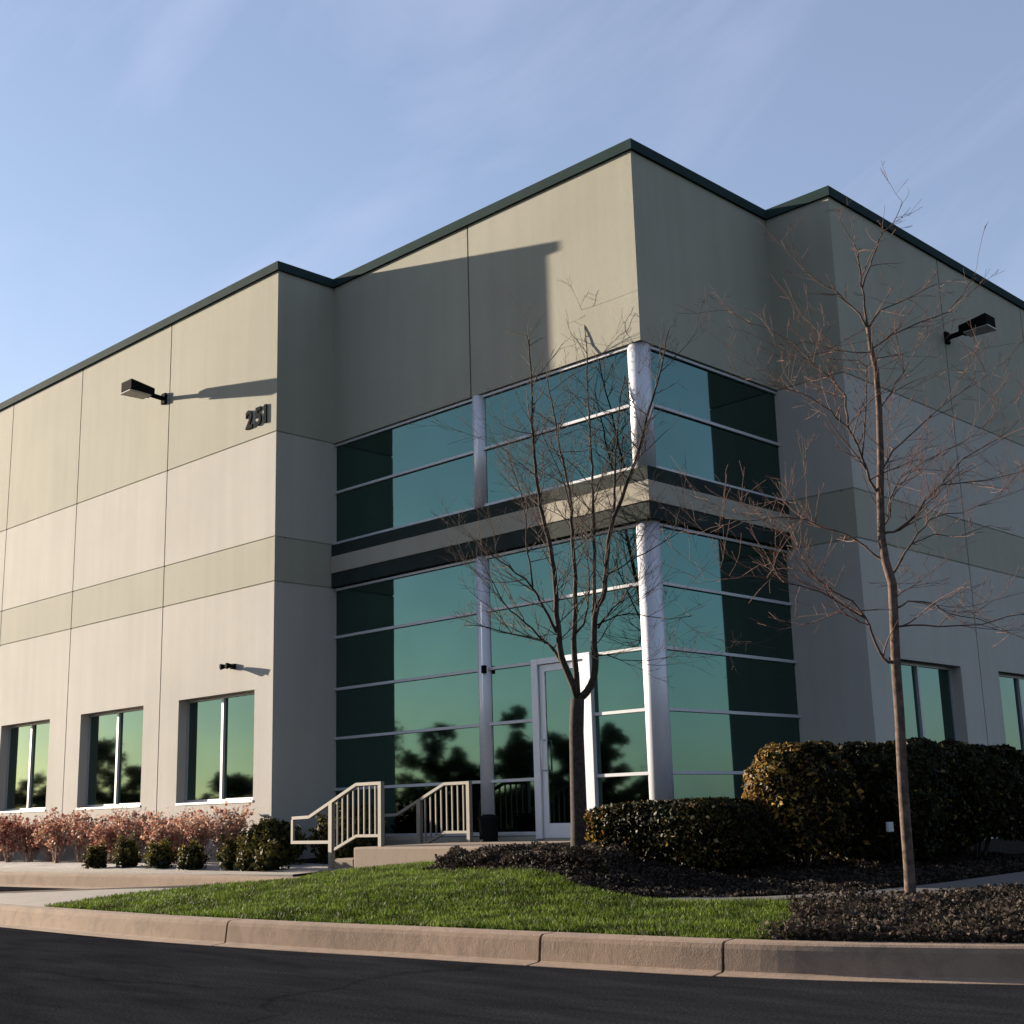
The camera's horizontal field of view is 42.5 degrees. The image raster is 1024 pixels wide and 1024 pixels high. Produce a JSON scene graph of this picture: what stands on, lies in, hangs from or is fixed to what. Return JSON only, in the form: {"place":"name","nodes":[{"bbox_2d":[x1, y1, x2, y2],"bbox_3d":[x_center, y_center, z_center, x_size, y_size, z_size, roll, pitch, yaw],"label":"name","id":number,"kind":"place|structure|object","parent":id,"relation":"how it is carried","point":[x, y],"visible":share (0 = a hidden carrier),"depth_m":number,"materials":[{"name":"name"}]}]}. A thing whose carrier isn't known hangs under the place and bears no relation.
{"place":"outdoors","nodes":[
{"label":"outdoors","id":0,"kind":"place"},
{"bbox_2d":[0,887,182,906],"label":"island paving","id":1,"kind":"structure","parent":0,"point":[36,898],"depth_m":14.97,"materials":[{"name":"concrete"}]},
{"bbox_2d":[0,868,319,876],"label":"footpath","id":2,"kind":"structure","parent":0,"point":[147,871],"depth_m":18.52,"materials":[{"name":"concrete"}]},
{"bbox_2d":[256,865,333,873],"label":"footpath","id":3,"kind":"structure","parent":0,"point":[314,869],"depth_m":17.31,"materials":[{"name":"concrete"}]},
{"bbox_2d":[44,860,821,939],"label":"grass","id":4,"kind":"structure","parent":0,"point":[395,887],"depth_m":11.36,"materials":[{"name":"green plant"}]},
{"bbox_2d":[0,887,1023,1023],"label":"parking lot","id":5,"kind":"structure","parent":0,"point":[53,978],"depth_m":7.58,"materials":[{"name":"black asphalt"}]},
{"bbox_2d":[335,840,570,869],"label":"entrance steps","id":6,"kind":"structure","parent":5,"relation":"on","point":[371,856],"depth_m":16.25,"materials":[{"name":"concrete"}]},
{"bbox_2d":[291,781,384,868],"bbox_3d":[-2.318,4.159,17.280,1.912,1.145,0.060,-14,-18,43],"label":"handrail","id":7,"kind":"object","parent":6,"relation":"on","point":[330,841],"visible":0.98,"depth_m":17.11,"materials":[{"name":"metal"}]},
{"bbox_2d":[384,781,472,843],"bbox_3d":[-1.233,4.376,18.365,1.912,1.145,0.060,-14,-18,43],"label":"handrail","id":8,"kind":"object","parent":6,"relation":"on","point":[418,803],"visible":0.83,"depth_m":18.16,"materials":[{"name":"metal"}]},
{"bbox_2d":[477,814,498,841],"bbox_3d":[-0.316,4.265,17.757,0.296,0.359,0.296,-14,-18,43],"label":"litter bin","id":9,"kind":"object","parent":6,"relation":"on","point":[488,824],"visible":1,"depth_m":17.65,"materials":[{"name":"plastic"}]},
{"bbox_2d":[0,138,1023,859],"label":"office building","id":10,"kind":"structure","parent":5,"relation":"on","point":[158,562],"depth_m":20.07,"materials":[{"name":"beige paint"}]},
{"bbox_2d":[0,720,49,812],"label":"window frame","id":11,"kind":"structure","parent":10,"relation":"in","point":[28,744],"depth_m":25.83,"materials":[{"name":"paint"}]},
{"bbox_2d":[76,707,143,809],"bbox_3d":[-7.076,4.398,23.416,2.210,1.720,0.232,-14,-18,43],"label":"window frame","id":12,"kind":"structure","parent":10,"relation":"in","point":[114,749],"depth_m":23.54,"materials":[{"name":"glass"}]},
{"bbox_2d":[120,378,166,404],"bbox_3d":[-6.543,-2.132,23.474,0.358,0.279,0.799,-14,-18,43],"label":"wall lamp","id":13,"kind":"object","parent":10,"relation":"attached to","point":[131,387],"visible":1,"depth_m":23.30,"materials":[{"name":"black metal"}]},
{"bbox_2d":[175,691,254,805],"bbox_3d":[-4.704,3.816,21.163,2.185,1.720,0.232,-14,-18,43],"label":"window frame","id":14,"kind":"structure","parent":10,"relation":"in","point":[219,729],"depth_m":21.28,"materials":[{"name":"glass"}]},
{"bbox_2d":[219,663,235,669],"bbox_3d":[-4.512,2.464,20.943,0.278,0.099,0.210,-14,-18,43],"label":"security light","id":15,"kind":"object","parent":10,"relation":"attached to","point":[227,666],"visible":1,"depth_m":20.92,"materials":[{"name":"black metal"}]},
{"bbox_2d":[245,404,266,429],"bbox_3d":[-4.196,-1.556,21.566,0.578,0.320,0.024,-14,-18,43],"label":"address number","id":16,"kind":"object","parent":10,"relation":"attached to","point":[249,413],"visible":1,"depth_m":21.54,"materials":[{"name":"black metal"}]},
{"bbox_2d":[539,660,588,837],"bbox_3d":[0.674,3.139,17.432,0.830,2.295,0.130,-14,-18,43],"label":"door","id":17,"kind":"structure","parent":10,"relation":"in","point":[556,695],"depth_m":17.55,"materials":[{"name":"glass"}]},
{"bbox_2d":[889,660,957,742],"bbox_3d":[5.965,3.051,19.214,0.080,1.685,2.190,-14,-18,43],"label":"window","id":18,"kind":"structure","parent":10,"relation":"in","point":[929,707],"depth_m":19.50,"materials":[{"name":"glass"}]},
{"bbox_2d":[944,313,996,344],"bbox_3d":[7.462,-2.981,21.492,0.799,0.279,0.358,-14,-18,43],"label":"wall lamp","id":19,"kind":"object","parent":10,"relation":"attached to","point":[984,322],"visible":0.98,"depth_m":21.33,"materials":[{"name":"black metal"}]},
{"bbox_2d":[999,673,1023,751],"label":"window","id":20,"kind":"structure","parent":10,"relation":"in","point":[1011,686],"depth_m":21.53,"materials":[{"name":"glass"}]},
{"bbox_2d":[0,872,1023,984],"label":"kerb","id":21,"kind":"structure","parent":5,"relation":"on","point":[940,963],"depth_m":9.06,"materials":[{"name":"concrete"}]},
{"bbox_2d":[0,0,1023,402],"label":"sky","id":22,"kind":"structure","parent":0,"point":[157,156],"materials":[{"name":"blue"}]},
{"bbox_2d":[280,837,1023,942],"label":"planting bed","id":23,"kind":"object","parent":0,"point":[1014,847],"visible":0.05,"depth_m":17.89,"materials":[{"name":"brown soil"}]},
{"bbox_2d":[0,858,327,871],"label":"gravel","id":24,"kind":"structure","parent":23,"relation":"on","point":[72,863],"depth_m":21.43,"materials":[{"name":"grey gravel"}]},
{"bbox_2d":[0,813,27,860],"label":"thin shrub","id":25,"kind":"object","parent":24,"relation":"on","point":[13,819],"visible":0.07,"depth_m":24.61,"materials":[{"name":"pink plant"}]},
{"bbox_2d":[0,811,29,862],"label":"thin shrub","id":26,"kind":"object","parent":24,"relation":"on","point":[4,830],"visible":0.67,"depth_m":24.01,"materials":[{"name":"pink plant"}]},
{"bbox_2d":[5,817,61,861],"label":"thin shrub","id":27,"kind":"object","parent":24,"relation":"on","point":[25,832],"visible":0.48,"depth_m":23.69,"materials":[{"name":"pink plant"}]},
{"bbox_2d":[26,816,77,861],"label":"thin shrub","id":28,"kind":"object","parent":24,"relation":"on","point":[36,837],"visible":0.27,"depth_m":23.33,"materials":[{"name":"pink plant"}]},
{"bbox_2d":[26,807,82,862],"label":"thin shrub","id":29,"kind":"object","parent":24,"relation":"on","point":[56,837],"visible":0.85,"depth_m":22.78,"materials":[{"name":"pink plant"}]},
{"bbox_2d":[61,808,109,862],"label":"thin shrub","id":30,"kind":"object","parent":24,"relation":"on","point":[73,838],"visible":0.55,"depth_m":22.41,"materials":[{"name":"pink plant"}]},
{"bbox_2d":[81,841,112,868],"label":"dwarf shrub","id":31,"kind":"object","parent":24,"relation":"on","point":[96,857],"visible":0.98,"depth_m":20.52,"materials":[{"name":"green plant"}]},
{"bbox_2d":[72,813,133,863],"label":"thin shrub","id":32,"kind":"object","parent":24,"relation":"on","point":[108,836],"visible":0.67,"depth_m":21.52,"materials":[{"name":"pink plant"}]},
{"bbox_2d":[73,817,133,847],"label":"thin shrub","id":33,"kind":"object","parent":24,"relation":"on","point":[80,836],"visible":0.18,"depth_m":22.11,"materials":[{"name":"pink plant"}]},
{"bbox_2d":[110,833,141,867],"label":"dwarf shrub","id":34,"kind":"object","parent":24,"relation":"on","point":[126,855],"visible":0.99,"depth_m":20.14,"materials":[{"name":"green plant"}]},
{"bbox_2d":[104,805,162,860],"bbox_3d":[-6.133,5.187,21.249,1.020,0.999,0.926,-3,-13,4],"label":"thin shrub","id":35,"kind":"object","parent":24,"relation":"on","point":[123,827],"visible":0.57,"depth_m":21.23,"materials":[{"name":"pink plant"}]},
{"bbox_2d":[141,837,178,868],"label":"dwarf shrub","id":36,"kind":"object","parent":24,"relation":"on","point":[162,854],"visible":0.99,"depth_m":19.34,"materials":[{"name":"green plant"}]},
{"bbox_2d":[130,807,192,850],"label":"thin shrub","id":37,"kind":"object","parent":24,"relation":"on","point":[157,821],"visible":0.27,"depth_m":20.85,"materials":[{"name":"pink plant"}]},
{"bbox_2d":[139,815,198,863],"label":"thin shrub","id":38,"kind":"object","parent":24,"relation":"on","point":[158,832],"visible":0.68,"depth_m":20.24,"materials":[{"name":"pink plant"}]},
{"bbox_2d":[175,838,211,869],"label":"dwarf shrub","id":39,"kind":"object","parent":24,"relation":"on","point":[190,858],"visible":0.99,"depth_m":18.70,"materials":[{"name":"green plant"}]},
{"bbox_2d":[170,798,229,858],"bbox_3d":[-4.731,4.851,19.968,0.865,1.018,1.249,5,-15,-27],"label":"thin shrub","id":40,"kind":"object","parent":24,"relation":"on","point":[199,833],"visible":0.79,"depth_m":19.85,"materials":[{"name":"pink plant"}]},
{"bbox_2d":[201,799,257,849],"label":"thin shrub","id":41,"kind":"object","parent":24,"relation":"on","point":[235,828],"visible":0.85,"depth_m":19.52,"materials":[{"name":"pink plant"}]},
{"bbox_2d":[215,833,247,870],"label":"dwarf shrub","id":42,"kind":"object","parent":24,"relation":"on","point":[226,856],"visible":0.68,"depth_m":18.16,"materials":[{"name":"green plant"}]},
{"bbox_2d":[233,834,266,870],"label":"dwarf shrub","id":43,"kind":"object","parent":24,"relation":"on","point":[246,855],"visible":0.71,"depth_m":17.75,"materials":[{"name":"green plant"}]},
{"bbox_2d":[238,815,306,864],"bbox_3d":[-3.475,4.786,19.106,1.261,0.753,0.895,-9,-15,28],"label":"evergreen shrub","id":44,"kind":"object","parent":24,"relation":"on","point":[269,830],"visible":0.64,"depth_m":18.89,"materials":[{"name":"green plant"}]},
{"bbox_2d":[250,839,289,871],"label":"dwarf shrub","id":45,"kind":"object","parent":23,"relation":"on","point":[271,857],"visible":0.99,"depth_m":17.39,"materials":[{"name":"green plant"}]},
{"bbox_2d":[308,802,388,862],"bbox_3d":[-2.372,4.641,19.100,1.210,0.961,1.214,-6,-14,19],"label":"evergreen shrub","id":46,"kind":"object","parent":23,"relation":"on","point":[321,833],"visible":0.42,"depth_m":18.84,"materials":[{"name":"green plant"}]},
{"bbox_2d":[434,841,633,873],"bbox_3d":[0.236,3.726,14.235,2.815,0.319,1.137,-14,-18,43],"label":"ground cover","id":47,"kind":"object","parent":23,"relation":"on","point":[592,854],"visible":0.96,"depth_m":13.75,"materials":[{"name":"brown plant"}]},
{"bbox_2d":[407,276,786,847],"bbox_3d":[1.014,0.424,16.736,4.742,7.864,2.920,-1,-13,-2],"label":"multi stem tree","id":48,"kind":"object","parent":23,"relation":"on","point":[578,802],"visible":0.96,"depth_m":16.62,"materials":[{"name":"brown plant"}]},
{"bbox_2d":[583,796,794,867],"bbox_3d":[1.832,3.482,14.278,2.469,0.770,1.074,-14,-18,43],"label":"hedge","id":49,"kind":"object","parent":23,"relation":"on","point":[718,831],"visible":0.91,"depth_m":13.69,"materials":[{"name":"green plant"}]},
{"bbox_2d":[422,846,1023,898],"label":"bark litter","id":50,"kind":"object","parent":23,"relation":"on","point":[831,872],"visible":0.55,"depth_m":13.22,"materials":[{"name":"brown wood"}]},
{"bbox_2d":[740,740,867,865],"bbox_3d":[3.156,3.181,14.265,1.265,1.394,1.629,-14,-18,43],"label":"tall hedge","id":51,"kind":"object","parent":23,"relation":"on","point":[811,791],"visible":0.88,"depth_m":13.79,"materials":[{"name":"green plant"}]},
{"bbox_2d":[641,161,1023,898],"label":"slender tree","id":52,"kind":"object","parent":23,"relation":"on","point":[899,729],"visible":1,"depth_m":10.85,"materials":[{"name":"beige plant"}]},
{"bbox_2d":[755,881,1023,942],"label":"ground cover","id":53,"kind":"object","parent":23,"relation":"on","point":[994,913],"visible":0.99,"depth_m":8.71,"materials":[{"name":"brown plant"}]},
{"bbox_2d":[886,822,894,871],"bbox_3d":[3.917,3.506,13.546,0.030,0.610,0.110,-14,-18,43],"label":"garden sign","id":54,"kind":"object","parent":23,"relation":"on","point":[889,826],"visible":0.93,"depth_m":13.57,"materials":[{"name":"white metal"}]},
{"bbox_2d":[827,737,982,860],"bbox_3d":[4.393,3.317,15.031,1.472,1.454,2.302,-14,-18,43],"label":"tall hedge","id":55,"kind":"object","parent":23,"relation":"on","point":[938,804],"visible":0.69,"depth_m":14.36,"materials":[{"name":"green plant"}]},
{"bbox_2d":[926,738,1023,857],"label":"tall hedge","id":56,"kind":"object","parent":23,"relation":"on","point":[998,770],"visible":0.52,"depth_m":15.32,"materials":[{"name":"green plant"}]},
{"bbox_2d":[654,872,1023,900],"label":"footpath","id":57,"kind":"structure","parent":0,"point":[1013,878],"depth_m":12.43,"materials":[{"name":"grey concrete"}]}
]}

